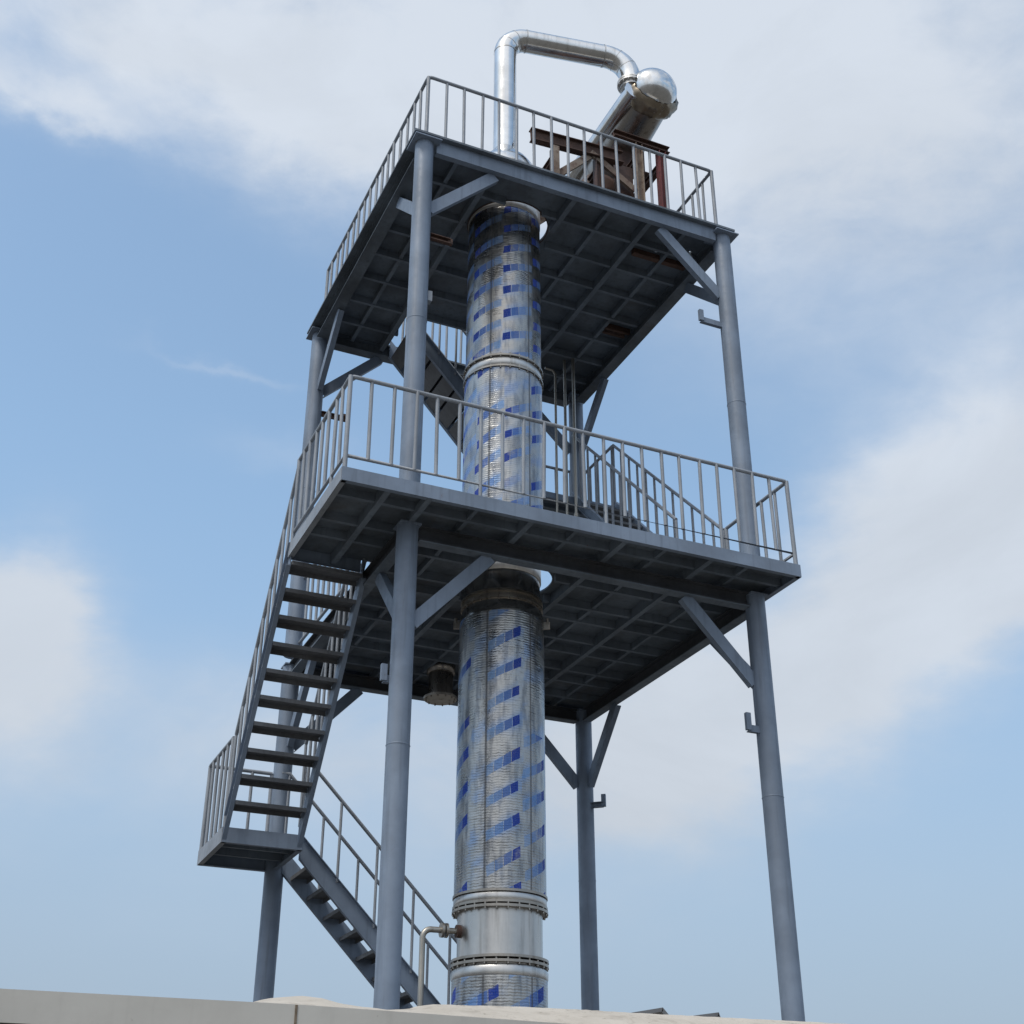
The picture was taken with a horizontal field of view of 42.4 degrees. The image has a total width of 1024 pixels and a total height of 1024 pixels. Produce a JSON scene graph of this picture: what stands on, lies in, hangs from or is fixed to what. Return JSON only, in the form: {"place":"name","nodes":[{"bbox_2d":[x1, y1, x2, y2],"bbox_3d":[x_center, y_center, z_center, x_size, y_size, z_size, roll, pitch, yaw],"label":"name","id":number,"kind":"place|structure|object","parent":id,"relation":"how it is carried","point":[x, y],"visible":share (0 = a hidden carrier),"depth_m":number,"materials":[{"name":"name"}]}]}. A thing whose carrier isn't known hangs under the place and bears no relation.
{"place":"outdoors","nodes":[
{"label":"outdoors","id":0,"kind":"place"},
{"bbox_2d":[0,989,842,1023],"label":"building","id":1,"kind":"structure","parent":0,"point":[17,1006],"depth_m":7.28,"materials":[{"name":"paint"}]},
{"bbox_2d":[632,1007,668,1014],"bbox_3d":[1.006,4.155,10.407,0.385,0.450,0.350,12,-30,-21],"label":"roof vent","id":2,"kind":"object","parent":1,"relation":"on","point":[661,1011],"visible":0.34,"depth_m":10.38,"materials":[{"name":"grey metal"}]},
{"bbox_2d":[694,1012,719,1016],"bbox_3d":[1.447,4.257,10.578,0.352,0.450,0.350,12,-30,-21],"label":"roof vent","id":3,"kind":"object","parent":1,"relation":"on","point":[717,1014],"visible":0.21,"depth_m":10.56,"materials":[{"name":"grey metal"}]},
{"bbox_2d":[0,0,1023,1023],"label":"sky","id":4,"kind":"structure","parent":0,"point":[182,182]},
{"label":"ground","id":5,"kind":"structure","parent":0,"visible":0},
{"bbox_2d":[197,736,456,1008],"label":"staircase","id":6,"kind":"structure","parent":5,"relation":"on","point":[247,848],"depth_m":18.32,"materials":[{"name":"grey metal"}]},
{"bbox_2d":[450,144,549,1007],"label":"distillation column","id":7,"kind":"structure","parent":5,"relation":"on","point":[499,907],"depth_m":16.75,"materials":[{"name":"metal"}]},
{"bbox_2d":[417,923,461,1005],"bbox_3d":[-0.837,6.874,14.366,0.508,4.685,0.174,12,-30,-21],"label":"feed pipe","id":8,"kind":"object","parent":7,"relation":"attached to","point":[443,930],"visible":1,"depth_m":15.28,"materials":[{"name":"silver metal"}]},
{"bbox_2d":[493,29,638,148],"bbox_3d":[0.987,-6.964,22.318,2.644,2.796,0.464,7,-29,-12],"label":"vapour pipe","id":9,"kind":"object","parent":7,"relation":"attached to","point":[619,63],"visible":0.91,"depth_m":22.61,"materials":[{"name":"silver metal"}]},
{"bbox_2d":[253,76,804,1021],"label":"steel tower","id":10,"kind":"structure","parent":5,"relation":"on","point":[627,612],"depth_m":18.99,"materials":[{"name":"grey metal"}]},
{"bbox_2d":[222,468,366,847],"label":"staircase","id":11,"kind":"structure","parent":10,"relation":"attached to","point":[335,628],"depth_m":17.26,"materials":[{"name":"grey metal"}]},
{"bbox_2d":[388,317,465,452],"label":"staircase","id":12,"kind":"structure","parent":10,"relation":"attached to","point":[443,377],"depth_m":22.91,"materials":[{"name":"grey metal"}]},
{"bbox_2d":[424,662,456,705],"bbox_3d":[-1.104,2.663,20.469,0.520,0.560,0.520,12,-30,-21],"label":"pipe stub","id":13,"kind":"object","parent":10,"relation":"attached to","point":[441,675],"visible":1,"depth_m":20.34,"materials":[{"name":"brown metal"}]},
{"bbox_2d":[544,367,558,512],"bbox_3d":[0.688,-0.026,22.230,0.235,5.751,0.070,12,-30,-21],"label":"vertical pipe","id":14,"kind":"object","parent":10,"relation":"on","point":[556,441],"visible":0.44,"depth_m":22.90,"materials":[{"name":"grey metal"}]},
{"bbox_2d":[563,360,568,514],"bbox_3d":[0.926,-0.116,22.188,0.079,5.870,0.083,12,-30,-21],"label":"vertical pipe","id":15,"kind":"object","parent":10,"relation":"on","point":[565,406],"visible":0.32,"depth_m":22.98,"materials":[{"name":"grey metal"}]},
{"bbox_2d":[571,358,578,516],"bbox_3d":[1.076,-0.135,22.150,0.091,5.870,0.096,12,-30,-21],"label":"vertical pipe","id":16,"kind":"object","parent":10,"relation":"on","point":[576,513],"visible":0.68,"depth_m":22.70,"materials":[{"name":"grey metal"}]},
{"bbox_2d":[581,174,614,190],"bbox_3d":[1.308,-4.693,22.249,0.840,1.755,1.300,12,-30,-21],"label":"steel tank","id":17,"kind":"object","parent":10,"relation":"on","point":[609,182],"visible":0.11,"depth_m":22.04,"materials":[{"name":"brown metal"}]},
{"bbox_2d":[529,127,669,224],"bbox_3d":[1.152,-5.058,22.277,2.608,2.435,1.820,12,-30,-21],"label":"equipment stand","id":18,"kind":"object","parent":10,"relation":"on","point":[542,137],"visible":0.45,"depth_m":21.87,"materials":[{"name":"orange metal"}]},
{"bbox_2d":[578,68,678,179],"bbox_3d":[1.961,-6.407,23.604,1.023,1.296,3.220,12,-43,-21],"label":"condenser","id":19,"kind":"object","parent":18,"relation":"on","point":[654,104],"visible":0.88,"depth_m":22.68,"materials":[{"name":"silver metal"}]},
{"bbox_2d":[565,78,636,178],"bbox_3d":[1.549,-6.656,23.697,0.380,0.374,2.810,12,-30,-21],"label":"side pipe","id":20,"kind":"object","parent":19,"relation":"attached to","point":[618,110],"visible":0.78,"depth_m":22.98,"materials":[{"name":"silver metal"}]},
{"bbox_2d":[543,434,725,607],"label":"staircase","id":21,"kind":"structure","parent":10,"relation":"attached to","point":[614,507],"depth_m":21.98,"materials":[{"name":"grey metal"}]}
]}

